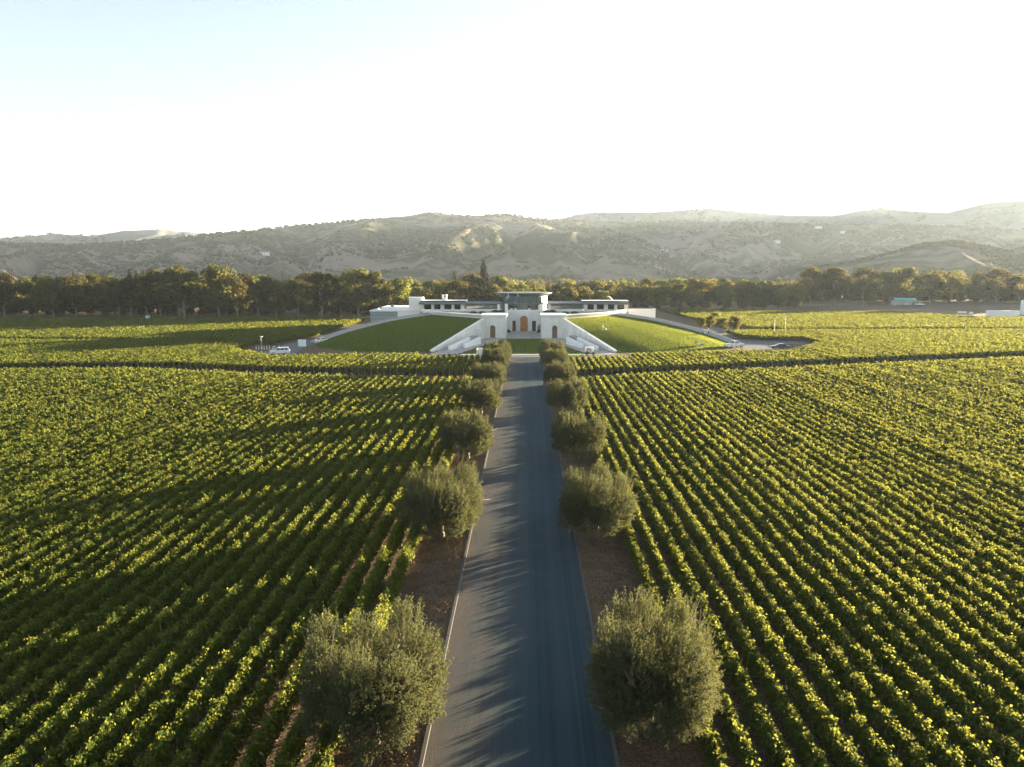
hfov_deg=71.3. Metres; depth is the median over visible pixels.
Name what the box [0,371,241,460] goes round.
vine row
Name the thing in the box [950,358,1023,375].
vine row
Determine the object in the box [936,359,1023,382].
vine row
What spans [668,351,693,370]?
vine row
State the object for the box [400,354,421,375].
vine row
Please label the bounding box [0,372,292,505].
vine row
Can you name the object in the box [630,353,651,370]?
vine row
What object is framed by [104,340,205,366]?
vine row
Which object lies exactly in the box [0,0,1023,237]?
sky
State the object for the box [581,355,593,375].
vine row
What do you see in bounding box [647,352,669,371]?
vine row
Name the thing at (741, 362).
vine row
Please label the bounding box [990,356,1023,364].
vine row
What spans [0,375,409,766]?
vine row
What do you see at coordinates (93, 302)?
tree
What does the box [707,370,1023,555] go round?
vine row
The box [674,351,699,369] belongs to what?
vine row
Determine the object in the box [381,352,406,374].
vine row
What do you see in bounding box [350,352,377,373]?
vine row
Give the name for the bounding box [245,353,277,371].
vine row
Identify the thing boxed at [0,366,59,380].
vine row
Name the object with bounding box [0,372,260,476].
vine row
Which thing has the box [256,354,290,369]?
vine row
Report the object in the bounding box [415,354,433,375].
vine row
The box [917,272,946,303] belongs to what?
tree
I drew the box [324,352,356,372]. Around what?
vine row
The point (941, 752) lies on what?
vine row
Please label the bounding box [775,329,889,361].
vine row
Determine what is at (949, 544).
vine row
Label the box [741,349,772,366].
vine row
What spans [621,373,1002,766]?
vine row
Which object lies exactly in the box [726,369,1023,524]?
vine row
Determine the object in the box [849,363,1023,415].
vine row
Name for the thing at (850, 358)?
vine row
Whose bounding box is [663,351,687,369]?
vine row
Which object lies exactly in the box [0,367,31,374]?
vine row
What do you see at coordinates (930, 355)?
vine row
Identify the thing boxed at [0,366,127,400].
vine row
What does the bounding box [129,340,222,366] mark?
vine row
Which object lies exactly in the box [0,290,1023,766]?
ground
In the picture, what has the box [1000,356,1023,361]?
vine row
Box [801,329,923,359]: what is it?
vine row
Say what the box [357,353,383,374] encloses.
vine row
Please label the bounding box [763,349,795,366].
vine row
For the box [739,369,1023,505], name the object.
vine row
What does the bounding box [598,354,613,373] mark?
vine row
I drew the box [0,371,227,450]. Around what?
vine row
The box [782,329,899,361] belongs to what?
vine row
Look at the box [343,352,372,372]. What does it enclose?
vine row
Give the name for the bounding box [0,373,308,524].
vine row
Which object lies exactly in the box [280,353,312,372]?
vine row
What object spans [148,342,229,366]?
vine row
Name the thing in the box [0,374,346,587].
vine row
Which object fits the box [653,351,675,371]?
vine row
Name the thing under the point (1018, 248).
hills
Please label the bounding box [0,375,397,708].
vine row
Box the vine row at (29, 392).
[0,367,132,400]
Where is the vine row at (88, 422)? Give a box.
[0,370,235,457]
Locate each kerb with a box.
[418,366,505,766]
[461,354,590,354]
[543,367,619,766]
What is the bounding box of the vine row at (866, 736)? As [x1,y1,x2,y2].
[601,375,902,766]
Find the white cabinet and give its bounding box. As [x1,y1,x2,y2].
[298,340,305,346]
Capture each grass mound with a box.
[320,317,475,351]
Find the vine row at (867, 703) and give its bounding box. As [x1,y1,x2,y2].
[608,375,936,766]
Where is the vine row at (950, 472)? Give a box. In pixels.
[733,369,1023,513]
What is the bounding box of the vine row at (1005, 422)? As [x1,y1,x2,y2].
[821,364,1023,430]
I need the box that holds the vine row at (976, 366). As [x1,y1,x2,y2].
[945,359,1023,378]
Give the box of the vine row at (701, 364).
[679,351,705,370]
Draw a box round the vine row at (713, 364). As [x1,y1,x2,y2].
[689,351,716,369]
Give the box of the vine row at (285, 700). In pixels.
[235,375,468,766]
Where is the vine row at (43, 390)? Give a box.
[0,367,139,402]
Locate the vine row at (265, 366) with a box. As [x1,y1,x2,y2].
[262,353,296,370]
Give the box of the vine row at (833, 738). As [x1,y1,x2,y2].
[594,375,867,766]
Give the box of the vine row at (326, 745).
[305,381,478,766]
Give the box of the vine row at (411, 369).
[407,354,427,374]
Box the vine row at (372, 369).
[368,352,396,374]
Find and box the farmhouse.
[259,251,269,255]
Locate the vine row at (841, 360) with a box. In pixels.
[802,347,843,363]
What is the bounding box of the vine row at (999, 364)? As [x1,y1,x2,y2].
[972,358,1023,369]
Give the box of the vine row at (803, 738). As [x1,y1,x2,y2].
[587,376,831,766]
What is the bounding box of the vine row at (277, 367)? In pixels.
[274,353,308,372]
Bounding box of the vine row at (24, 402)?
[0,367,158,413]
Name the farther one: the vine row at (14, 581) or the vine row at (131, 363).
the vine row at (131, 363)
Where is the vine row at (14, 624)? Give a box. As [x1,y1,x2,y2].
[0,374,374,655]
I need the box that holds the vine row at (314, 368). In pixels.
[311,353,342,373]
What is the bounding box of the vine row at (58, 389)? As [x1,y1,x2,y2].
[0,367,146,407]
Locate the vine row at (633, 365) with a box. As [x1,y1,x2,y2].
[622,355,637,373]
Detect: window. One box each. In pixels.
[466,304,473,308]
[474,304,481,308]
[482,304,490,308]
[491,304,496,308]
[509,297,513,302]
[512,321,515,330]
[514,297,519,302]
[520,297,525,302]
[526,297,531,302]
[531,297,536,302]
[532,321,535,330]
[551,304,556,308]
[557,304,565,308]
[566,304,573,308]
[574,304,582,308]
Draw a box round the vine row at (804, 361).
[775,350,807,365]
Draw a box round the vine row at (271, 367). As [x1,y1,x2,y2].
[268,354,301,370]
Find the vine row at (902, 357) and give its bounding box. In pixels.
[785,329,904,361]
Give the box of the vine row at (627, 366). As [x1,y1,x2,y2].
[616,354,632,373]
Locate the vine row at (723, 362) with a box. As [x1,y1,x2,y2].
[699,350,728,368]
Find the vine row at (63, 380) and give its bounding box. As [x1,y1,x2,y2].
[0,367,118,397]
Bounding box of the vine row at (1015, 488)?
[744,366,1023,497]
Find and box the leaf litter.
[331,362,705,766]
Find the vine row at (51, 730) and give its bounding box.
[0,375,418,766]
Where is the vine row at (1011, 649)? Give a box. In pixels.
[656,371,1023,679]
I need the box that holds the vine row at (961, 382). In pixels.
[881,360,1023,399]
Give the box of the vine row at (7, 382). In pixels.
[0,368,76,385]
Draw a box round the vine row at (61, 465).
[0,373,279,492]
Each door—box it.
[490,325,494,337]
[520,316,527,330]
[552,325,556,337]
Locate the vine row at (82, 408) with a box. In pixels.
[0,369,206,433]
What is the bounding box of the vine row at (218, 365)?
[216,350,258,368]
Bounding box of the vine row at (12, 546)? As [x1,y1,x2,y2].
[0,374,332,561]
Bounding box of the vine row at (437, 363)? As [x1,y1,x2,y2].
[428,354,445,373]
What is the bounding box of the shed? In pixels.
[891,298,917,304]
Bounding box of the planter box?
[476,348,482,355]
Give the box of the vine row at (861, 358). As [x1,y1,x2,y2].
[810,343,864,362]
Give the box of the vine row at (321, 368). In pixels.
[317,351,350,372]
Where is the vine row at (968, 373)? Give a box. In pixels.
[917,360,1023,388]
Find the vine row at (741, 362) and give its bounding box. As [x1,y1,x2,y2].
[715,350,745,368]
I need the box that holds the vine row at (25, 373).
[0,367,51,378]
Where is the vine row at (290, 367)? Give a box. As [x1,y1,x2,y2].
[286,352,320,372]
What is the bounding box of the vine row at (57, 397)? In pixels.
[0,368,162,414]
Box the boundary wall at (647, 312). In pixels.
[628,308,655,317]
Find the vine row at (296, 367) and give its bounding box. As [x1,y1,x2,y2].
[292,352,325,373]
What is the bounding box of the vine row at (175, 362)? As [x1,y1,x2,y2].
[171,342,249,367]
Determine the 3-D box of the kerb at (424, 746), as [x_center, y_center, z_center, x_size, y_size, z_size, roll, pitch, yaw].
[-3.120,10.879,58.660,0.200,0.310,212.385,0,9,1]
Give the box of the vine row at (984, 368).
[940,359,1023,377]
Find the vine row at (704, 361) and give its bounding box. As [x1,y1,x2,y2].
[685,350,710,368]
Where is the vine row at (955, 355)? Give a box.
[829,329,957,358]
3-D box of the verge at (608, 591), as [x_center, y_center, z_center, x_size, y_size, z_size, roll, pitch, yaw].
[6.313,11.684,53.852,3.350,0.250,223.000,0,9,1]
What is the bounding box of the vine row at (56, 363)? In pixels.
[52,339,170,368]
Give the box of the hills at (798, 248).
[487,214,1023,279]
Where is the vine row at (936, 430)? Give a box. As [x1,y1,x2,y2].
[775,366,1023,472]
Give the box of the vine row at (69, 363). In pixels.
[66,339,177,366]
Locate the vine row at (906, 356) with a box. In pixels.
[790,329,908,359]
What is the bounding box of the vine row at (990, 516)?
[713,370,1023,539]
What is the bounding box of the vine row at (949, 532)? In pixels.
[688,370,1023,584]
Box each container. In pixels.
[986,310,1012,316]
[1012,311,1019,316]
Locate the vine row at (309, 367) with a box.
[306,353,337,373]
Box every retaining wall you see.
[430,318,484,351]
[562,318,616,352]
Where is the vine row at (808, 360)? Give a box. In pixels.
[780,350,812,364]
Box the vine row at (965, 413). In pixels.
[815,364,1023,435]
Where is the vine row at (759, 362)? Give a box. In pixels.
[730,349,762,367]
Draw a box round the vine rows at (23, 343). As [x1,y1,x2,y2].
[0,307,1023,367]
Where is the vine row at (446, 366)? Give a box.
[440,354,456,374]
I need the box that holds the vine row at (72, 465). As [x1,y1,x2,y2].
[0,373,286,497]
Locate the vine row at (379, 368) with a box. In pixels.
[375,353,401,374]
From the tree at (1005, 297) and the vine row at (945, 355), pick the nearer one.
the vine row at (945, 355)
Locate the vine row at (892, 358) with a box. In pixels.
[778,329,894,361]
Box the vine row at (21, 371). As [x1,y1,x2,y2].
[0,367,37,377]
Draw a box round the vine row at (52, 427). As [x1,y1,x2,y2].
[0,370,224,447]
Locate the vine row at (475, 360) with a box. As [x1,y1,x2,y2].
[467,354,479,376]
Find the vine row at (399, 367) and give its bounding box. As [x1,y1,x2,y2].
[395,351,418,374]
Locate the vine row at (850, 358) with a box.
[805,344,852,363]
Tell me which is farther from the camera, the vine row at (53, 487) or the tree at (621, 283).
the tree at (621, 283)
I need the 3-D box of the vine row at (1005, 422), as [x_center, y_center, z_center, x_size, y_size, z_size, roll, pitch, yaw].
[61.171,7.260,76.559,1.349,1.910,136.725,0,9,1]
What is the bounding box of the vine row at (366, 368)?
[362,354,388,373]
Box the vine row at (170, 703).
[89,374,438,766]
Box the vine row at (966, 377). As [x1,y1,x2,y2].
[903,360,1023,391]
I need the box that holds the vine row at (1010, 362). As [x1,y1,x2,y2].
[985,357,1023,364]
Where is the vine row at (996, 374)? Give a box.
[931,360,1023,384]
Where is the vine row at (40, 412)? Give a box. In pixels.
[0,368,186,426]
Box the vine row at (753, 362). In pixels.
[726,349,756,367]
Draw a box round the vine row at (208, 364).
[205,349,251,369]
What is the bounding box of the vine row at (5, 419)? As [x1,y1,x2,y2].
[0,369,178,422]
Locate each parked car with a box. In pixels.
[269,347,289,354]
[314,337,326,341]
[770,343,789,348]
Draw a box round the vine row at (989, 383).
[912,364,1023,394]
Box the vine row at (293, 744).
[270,376,472,766]
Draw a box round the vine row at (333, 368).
[330,352,361,373]
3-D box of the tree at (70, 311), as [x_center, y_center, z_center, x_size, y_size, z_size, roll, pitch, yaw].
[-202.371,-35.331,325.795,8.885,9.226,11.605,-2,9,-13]
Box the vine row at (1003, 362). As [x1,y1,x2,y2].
[981,358,1023,367]
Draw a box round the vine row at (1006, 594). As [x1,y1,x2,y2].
[675,370,1023,613]
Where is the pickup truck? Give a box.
[724,340,744,347]
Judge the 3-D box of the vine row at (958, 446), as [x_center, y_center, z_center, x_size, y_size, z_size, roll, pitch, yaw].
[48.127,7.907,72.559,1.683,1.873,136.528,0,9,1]
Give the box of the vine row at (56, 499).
[0,372,314,531]
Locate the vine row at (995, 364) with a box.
[965,358,1019,369]
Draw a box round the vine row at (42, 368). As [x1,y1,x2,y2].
[0,367,44,377]
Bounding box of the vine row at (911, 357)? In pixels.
[798,330,913,359]
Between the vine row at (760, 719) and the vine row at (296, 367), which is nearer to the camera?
the vine row at (760, 719)
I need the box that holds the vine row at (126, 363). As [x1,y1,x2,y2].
[123,340,218,366]
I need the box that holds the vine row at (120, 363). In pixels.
[117,339,216,366]
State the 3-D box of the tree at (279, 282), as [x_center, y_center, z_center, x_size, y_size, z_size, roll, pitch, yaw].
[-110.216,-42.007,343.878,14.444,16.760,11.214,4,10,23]
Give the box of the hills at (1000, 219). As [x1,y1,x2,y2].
[562,200,1023,229]
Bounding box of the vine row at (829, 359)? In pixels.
[794,347,832,362]
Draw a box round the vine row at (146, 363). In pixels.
[142,342,224,367]
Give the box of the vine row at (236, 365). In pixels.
[233,353,270,369]
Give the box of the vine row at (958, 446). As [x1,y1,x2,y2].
[764,368,1023,476]
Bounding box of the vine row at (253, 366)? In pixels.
[251,354,283,371]
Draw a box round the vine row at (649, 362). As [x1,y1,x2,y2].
[636,352,656,371]
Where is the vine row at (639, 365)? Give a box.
[629,355,644,372]
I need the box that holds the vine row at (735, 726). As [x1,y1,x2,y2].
[577,378,763,766]
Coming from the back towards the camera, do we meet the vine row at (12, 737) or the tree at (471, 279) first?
the tree at (471, 279)
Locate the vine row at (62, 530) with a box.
[0,373,342,570]
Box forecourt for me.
[509,355,538,356]
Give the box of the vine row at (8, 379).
[3,367,66,381]
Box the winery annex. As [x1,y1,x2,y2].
[369,297,423,321]
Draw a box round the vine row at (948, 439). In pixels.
[769,366,1023,471]
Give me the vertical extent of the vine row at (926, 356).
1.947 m
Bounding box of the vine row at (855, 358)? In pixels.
[806,344,859,361]
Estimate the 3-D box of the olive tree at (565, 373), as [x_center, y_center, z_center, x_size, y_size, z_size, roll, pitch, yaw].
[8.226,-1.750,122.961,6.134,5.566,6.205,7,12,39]
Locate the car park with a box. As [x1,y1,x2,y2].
[696,327,759,338]
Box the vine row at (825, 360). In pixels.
[791,349,827,364]
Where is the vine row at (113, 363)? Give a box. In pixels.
[111,340,211,367]
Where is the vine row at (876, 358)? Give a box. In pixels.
[818,342,880,362]
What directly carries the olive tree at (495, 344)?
on the verge at (439, 619)
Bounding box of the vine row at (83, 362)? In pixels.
[80,339,189,366]
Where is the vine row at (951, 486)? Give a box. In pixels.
[720,368,1023,530]
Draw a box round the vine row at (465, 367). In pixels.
[461,354,473,376]
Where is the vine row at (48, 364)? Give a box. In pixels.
[45,339,166,366]
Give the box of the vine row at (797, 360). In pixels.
[769,349,800,365]
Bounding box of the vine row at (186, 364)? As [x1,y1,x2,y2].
[183,347,237,367]
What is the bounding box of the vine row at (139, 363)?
[135,339,229,366]
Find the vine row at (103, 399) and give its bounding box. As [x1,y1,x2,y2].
[0,369,197,430]
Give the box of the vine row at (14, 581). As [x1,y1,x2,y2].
[0,373,354,598]
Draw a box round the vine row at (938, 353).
[817,329,942,358]
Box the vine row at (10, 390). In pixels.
[0,365,112,395]
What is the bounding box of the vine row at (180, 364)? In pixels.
[178,347,233,368]
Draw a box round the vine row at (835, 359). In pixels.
[796,346,839,364]
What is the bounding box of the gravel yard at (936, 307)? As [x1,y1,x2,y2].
[795,304,1020,310]
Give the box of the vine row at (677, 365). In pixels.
[657,352,681,371]
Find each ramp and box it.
[438,335,477,350]
[569,335,608,350]
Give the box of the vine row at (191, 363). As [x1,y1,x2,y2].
[188,347,241,369]
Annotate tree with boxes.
[0,272,19,316]
[0,272,22,304]
[5,302,22,315]
[9,279,44,316]
[11,276,36,312]
[21,296,41,315]
[29,275,52,312]
[30,277,65,316]
[39,305,65,315]
[54,274,92,315]
[62,302,77,315]
[77,306,98,315]
[78,272,101,295]
[81,279,109,316]
[95,274,123,313]
[99,280,128,315]
[100,299,117,315]
[117,277,143,316]
[117,304,132,315]
[127,269,136,313]
[128,274,150,315]
[135,305,155,314]
[137,268,170,315]
[152,267,209,316]
[153,265,201,316]
[156,305,180,315]
[180,303,197,315]
[184,271,212,316]
[192,264,239,315]
[196,300,217,316]
[216,303,233,315]
[223,279,252,315]
[232,272,255,312]
[232,295,252,315]
[244,276,268,316]
[248,299,269,315]
[251,274,274,300]
[261,282,287,316]
[273,279,297,312]
[283,279,312,316]
[292,592,453,766]
[293,272,313,303]
[295,305,306,315]
[304,271,335,317]
[305,299,332,316]
[322,273,338,314]
[329,275,350,315]
[329,300,344,315]
[338,267,375,316]
[343,303,362,315]
[347,278,358,313]
[361,300,380,313]
[365,271,394,307]
[386,277,413,304]
[394,459,488,537]
[408,280,421,290]
[409,285,431,299]
[420,281,434,296]
[427,280,450,299]
[438,408,497,458]
[441,279,468,300]
[458,273,482,298]
[459,376,502,412]
[466,285,484,300]
[471,361,506,386]
[474,279,489,299]
[478,259,490,295]
[478,346,510,366]
[482,283,502,306]
[482,338,511,356]
[484,275,508,293]
[498,280,516,289]
[500,286,515,291]
[515,288,532,291]
[516,281,528,290]
[528,282,545,290]
[530,287,547,307]
[538,337,566,356]
[540,347,568,367]
[542,359,576,384]
[544,375,589,412]
[545,284,561,300]
[547,291,563,300]
[549,406,607,459]
[554,458,639,538]
[560,286,579,300]
[561,279,577,300]
[573,286,593,308]
[575,282,592,299]
[582,583,725,749]
[589,280,606,299]
[593,290,609,299]
[602,283,615,299]
[610,286,628,299]
[617,279,635,288]
[620,284,642,308]
[630,291,649,308]
[638,278,653,296]
[640,284,655,308]
[650,301,662,308]
[651,284,672,307]
[652,279,669,299]
[667,283,685,307]
[668,291,684,307]
[669,278,687,289]
[682,278,701,292]
[683,285,703,307]
[684,292,697,307]
[693,278,716,307]
[695,317,705,327]
[698,290,715,307]
[706,278,720,287]
[706,315,715,330]
[711,282,736,308]
[711,311,721,325]
[713,295,732,307]
[716,318,728,331]
[719,279,732,289]
[726,315,741,329]
[732,283,747,307]
[735,278,751,297]
[736,297,748,308]
[738,281,762,308]
[750,291,770,308]
[754,280,770,292]
[758,286,775,308]
[768,281,783,291]
[769,291,785,308]
[774,287,789,308]
[786,296,801,308]
[787,283,807,308]
[795,266,824,305]
[819,266,852,305]
[835,295,848,302]
[849,266,878,303]
[849,290,868,302]
[869,270,900,303]
[884,290,895,302]
[890,266,920,297]
[908,275,923,293]
[915,295,929,302]
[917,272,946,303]
[922,269,945,291]
[929,293,943,302]
[939,273,965,302]
[939,290,952,302]
[943,270,967,299]
[954,292,965,302]
[965,272,988,302]
[967,289,983,302]
[981,268,1014,302]
[983,277,1004,287]
[991,290,1012,302]
[1007,292,1022,302]
[1009,273,1023,303]
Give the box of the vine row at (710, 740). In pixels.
[570,381,730,766]
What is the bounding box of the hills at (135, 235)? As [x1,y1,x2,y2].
[0,229,205,244]
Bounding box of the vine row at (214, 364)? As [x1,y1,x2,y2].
[211,350,255,369]
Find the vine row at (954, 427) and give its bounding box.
[788,366,1023,457]
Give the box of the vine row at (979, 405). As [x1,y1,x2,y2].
[841,363,1023,423]
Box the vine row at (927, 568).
[662,371,1023,650]
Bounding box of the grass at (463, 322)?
[315,315,730,353]
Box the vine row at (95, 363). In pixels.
[92,339,197,366]
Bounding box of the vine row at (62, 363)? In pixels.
[60,339,173,366]
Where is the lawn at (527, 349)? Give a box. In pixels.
[459,340,584,353]
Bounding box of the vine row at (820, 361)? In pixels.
[788,349,822,364]
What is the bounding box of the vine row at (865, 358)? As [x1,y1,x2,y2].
[813,342,868,362]
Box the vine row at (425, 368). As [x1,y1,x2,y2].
[421,354,439,374]
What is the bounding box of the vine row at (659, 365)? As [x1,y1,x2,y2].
[641,352,663,372]
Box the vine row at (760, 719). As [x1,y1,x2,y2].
[580,376,800,766]
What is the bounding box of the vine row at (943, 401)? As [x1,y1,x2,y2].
[828,365,1023,428]
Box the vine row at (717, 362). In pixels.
[695,349,723,368]
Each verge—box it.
[349,358,506,766]
[544,362,689,766]
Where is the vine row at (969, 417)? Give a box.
[810,365,1023,438]
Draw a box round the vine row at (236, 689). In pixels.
[168,375,453,766]
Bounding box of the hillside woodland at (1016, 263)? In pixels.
[0,204,1023,286]
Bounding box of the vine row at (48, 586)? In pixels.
[0,373,369,633]
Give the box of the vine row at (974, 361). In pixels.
[959,358,1023,372]
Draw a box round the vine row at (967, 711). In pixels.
[628,372,1023,766]
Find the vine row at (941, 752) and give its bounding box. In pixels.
[614,373,974,766]
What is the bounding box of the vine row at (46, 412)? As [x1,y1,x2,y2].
[0,369,191,428]
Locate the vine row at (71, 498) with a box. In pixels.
[0,372,321,543]
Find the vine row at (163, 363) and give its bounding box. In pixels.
[161,343,233,367]
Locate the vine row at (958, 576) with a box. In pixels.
[669,370,1023,634]
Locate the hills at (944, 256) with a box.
[797,242,1022,279]
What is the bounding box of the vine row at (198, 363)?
[194,350,244,369]
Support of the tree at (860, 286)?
on the ground at (732, 758)
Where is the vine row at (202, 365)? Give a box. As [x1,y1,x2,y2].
[199,350,247,368]
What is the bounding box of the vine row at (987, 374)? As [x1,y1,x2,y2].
[924,359,1023,384]
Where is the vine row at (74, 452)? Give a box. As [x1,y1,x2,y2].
[0,371,274,487]
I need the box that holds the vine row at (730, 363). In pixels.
[706,350,735,368]
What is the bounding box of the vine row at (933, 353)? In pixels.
[814,329,937,359]
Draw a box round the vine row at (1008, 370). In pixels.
[957,358,1022,374]
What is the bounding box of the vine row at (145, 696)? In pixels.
[65,374,431,766]
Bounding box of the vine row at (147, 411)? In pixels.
[0,372,252,470]
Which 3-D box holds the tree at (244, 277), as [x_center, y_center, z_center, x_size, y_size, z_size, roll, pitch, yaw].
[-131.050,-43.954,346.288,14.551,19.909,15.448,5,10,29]
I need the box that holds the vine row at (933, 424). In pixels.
[781,365,1023,460]
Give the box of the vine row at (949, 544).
[682,370,1023,601]
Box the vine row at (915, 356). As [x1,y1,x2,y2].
[799,329,919,360]
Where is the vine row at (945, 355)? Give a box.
[822,328,947,359]
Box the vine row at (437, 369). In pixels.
[433,354,451,374]
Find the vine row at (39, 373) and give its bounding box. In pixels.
[0,365,75,383]
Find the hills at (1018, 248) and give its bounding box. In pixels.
[1004,243,1023,253]
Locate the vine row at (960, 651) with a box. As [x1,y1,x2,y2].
[642,371,1023,720]
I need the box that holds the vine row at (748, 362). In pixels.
[722,350,751,366]
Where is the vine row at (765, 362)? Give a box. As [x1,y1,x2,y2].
[735,348,768,367]
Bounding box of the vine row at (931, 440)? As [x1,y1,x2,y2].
[758,367,1023,485]
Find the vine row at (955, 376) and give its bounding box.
[893,361,1023,395]
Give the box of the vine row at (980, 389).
[875,363,1023,403]
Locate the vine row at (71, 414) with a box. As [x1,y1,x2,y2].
[0,368,210,440]
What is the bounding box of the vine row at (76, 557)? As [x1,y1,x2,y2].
[0,374,361,616]
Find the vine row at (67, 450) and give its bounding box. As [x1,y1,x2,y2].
[0,372,267,480]
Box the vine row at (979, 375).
[919,360,1023,386]
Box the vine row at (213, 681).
[133,375,446,766]
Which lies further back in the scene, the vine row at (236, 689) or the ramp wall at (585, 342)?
the ramp wall at (585, 342)
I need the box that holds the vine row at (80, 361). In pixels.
[71,340,184,368]
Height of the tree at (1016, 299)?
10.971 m
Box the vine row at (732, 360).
[710,351,740,368]
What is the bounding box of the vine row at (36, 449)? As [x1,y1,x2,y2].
[0,371,246,464]
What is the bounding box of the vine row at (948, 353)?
[824,329,951,358]
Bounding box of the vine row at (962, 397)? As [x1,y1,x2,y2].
[844,363,1023,417]
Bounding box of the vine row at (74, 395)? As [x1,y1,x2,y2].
[0,368,168,417]
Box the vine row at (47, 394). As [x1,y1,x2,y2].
[0,367,151,409]
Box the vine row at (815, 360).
[784,349,817,364]
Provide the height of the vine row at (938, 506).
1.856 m
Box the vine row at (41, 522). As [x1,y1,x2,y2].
[0,372,328,547]
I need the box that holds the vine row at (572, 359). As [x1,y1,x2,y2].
[569,355,581,375]
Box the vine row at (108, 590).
[0,375,389,685]
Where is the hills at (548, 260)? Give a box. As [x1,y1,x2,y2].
[0,212,689,285]
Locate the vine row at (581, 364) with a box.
[575,355,587,375]
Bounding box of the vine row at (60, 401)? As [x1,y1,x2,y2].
[1,367,176,420]
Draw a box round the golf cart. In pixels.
[585,347,594,354]
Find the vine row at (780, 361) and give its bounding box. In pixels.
[752,348,784,365]
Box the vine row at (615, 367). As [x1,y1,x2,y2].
[605,354,619,372]
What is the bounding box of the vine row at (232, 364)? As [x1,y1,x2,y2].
[228,351,265,370]
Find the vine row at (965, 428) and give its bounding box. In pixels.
[793,365,1023,449]
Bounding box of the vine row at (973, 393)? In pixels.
[866,362,1023,407]
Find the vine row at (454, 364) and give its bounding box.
[447,354,462,375]
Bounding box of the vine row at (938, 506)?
[702,370,1023,560]
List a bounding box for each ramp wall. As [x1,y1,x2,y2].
[448,337,469,349]
[463,337,480,347]
[566,337,583,347]
[577,337,598,349]
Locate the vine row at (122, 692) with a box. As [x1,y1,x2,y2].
[35,374,425,766]
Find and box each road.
[252,348,794,359]
[265,339,315,354]
[423,357,615,766]
[730,338,778,350]
[739,340,812,344]
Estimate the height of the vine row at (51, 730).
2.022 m
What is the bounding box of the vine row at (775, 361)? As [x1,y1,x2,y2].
[745,349,779,365]
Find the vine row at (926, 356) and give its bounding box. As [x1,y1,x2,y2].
[806,329,928,360]
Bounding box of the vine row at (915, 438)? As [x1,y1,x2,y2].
[750,367,1023,488]
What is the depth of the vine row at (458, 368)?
143.45 m
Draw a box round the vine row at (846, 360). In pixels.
[802,345,848,363]
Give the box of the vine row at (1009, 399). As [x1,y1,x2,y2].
[873,361,1023,405]
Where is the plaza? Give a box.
[431,331,616,354]
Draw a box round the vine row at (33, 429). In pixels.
[0,369,216,443]
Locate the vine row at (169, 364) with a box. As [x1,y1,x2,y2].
[167,343,241,367]
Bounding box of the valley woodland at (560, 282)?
[12,276,1006,298]
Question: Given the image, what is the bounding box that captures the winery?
[419,292,629,337]
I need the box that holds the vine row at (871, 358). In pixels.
[814,341,873,362]
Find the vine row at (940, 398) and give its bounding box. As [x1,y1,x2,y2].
[833,364,1023,425]
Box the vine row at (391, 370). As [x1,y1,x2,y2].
[388,353,411,374]
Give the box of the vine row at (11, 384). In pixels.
[0,367,86,387]
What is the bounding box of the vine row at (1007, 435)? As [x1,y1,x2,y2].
[804,365,1023,444]
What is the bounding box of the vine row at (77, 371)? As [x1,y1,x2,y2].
[1,367,90,388]
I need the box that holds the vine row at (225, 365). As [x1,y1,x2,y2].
[222,352,261,370]
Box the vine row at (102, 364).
[97,340,202,367]
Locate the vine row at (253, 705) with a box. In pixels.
[202,376,460,766]
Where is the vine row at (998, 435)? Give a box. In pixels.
[798,366,1023,449]
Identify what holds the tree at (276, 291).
on the ground at (732, 758)
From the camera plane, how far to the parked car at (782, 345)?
185.51 m
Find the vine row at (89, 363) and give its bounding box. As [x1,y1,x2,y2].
[86,340,191,367]
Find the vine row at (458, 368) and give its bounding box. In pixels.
[454,354,468,376]
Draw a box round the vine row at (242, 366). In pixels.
[239,354,269,370]
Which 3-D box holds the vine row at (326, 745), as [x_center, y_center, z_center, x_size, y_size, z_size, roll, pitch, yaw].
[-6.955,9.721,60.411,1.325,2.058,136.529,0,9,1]
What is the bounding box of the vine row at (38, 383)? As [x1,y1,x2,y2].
[0,367,103,393]
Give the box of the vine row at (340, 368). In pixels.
[337,353,366,372]
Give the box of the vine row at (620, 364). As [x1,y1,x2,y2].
[611,355,625,372]
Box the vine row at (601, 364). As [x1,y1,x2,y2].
[593,354,607,374]
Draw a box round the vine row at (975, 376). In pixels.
[909,360,1023,389]
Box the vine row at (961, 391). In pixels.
[860,363,1023,411]
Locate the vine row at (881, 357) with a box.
[820,341,883,361]
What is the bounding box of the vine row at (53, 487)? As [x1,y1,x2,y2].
[0,372,299,517]
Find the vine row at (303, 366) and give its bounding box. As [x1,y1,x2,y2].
[300,353,331,372]
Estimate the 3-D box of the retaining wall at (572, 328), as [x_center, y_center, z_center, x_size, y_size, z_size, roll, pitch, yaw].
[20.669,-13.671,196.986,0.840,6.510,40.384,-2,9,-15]
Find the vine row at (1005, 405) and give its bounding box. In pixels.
[857,364,1023,411]
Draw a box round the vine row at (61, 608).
[0,373,381,662]
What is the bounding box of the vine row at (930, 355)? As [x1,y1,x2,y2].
[809,328,932,359]
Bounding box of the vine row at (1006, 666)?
[649,371,1023,697]
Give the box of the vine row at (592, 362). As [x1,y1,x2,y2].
[587,354,601,374]
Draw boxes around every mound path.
[309,313,431,342]
[617,313,732,342]
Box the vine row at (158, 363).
[154,342,234,367]
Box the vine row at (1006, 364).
[976,358,1023,368]
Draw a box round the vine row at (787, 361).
[758,350,790,366]
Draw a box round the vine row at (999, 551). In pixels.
[696,370,1023,575]
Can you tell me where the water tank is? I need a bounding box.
[1020,300,1023,314]
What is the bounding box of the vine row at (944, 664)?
[635,372,1023,753]
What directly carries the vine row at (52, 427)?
on the ground at (732, 758)
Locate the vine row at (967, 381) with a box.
[887,361,1023,397]
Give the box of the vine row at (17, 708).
[0,375,403,735]
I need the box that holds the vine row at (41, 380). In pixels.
[0,366,99,391]

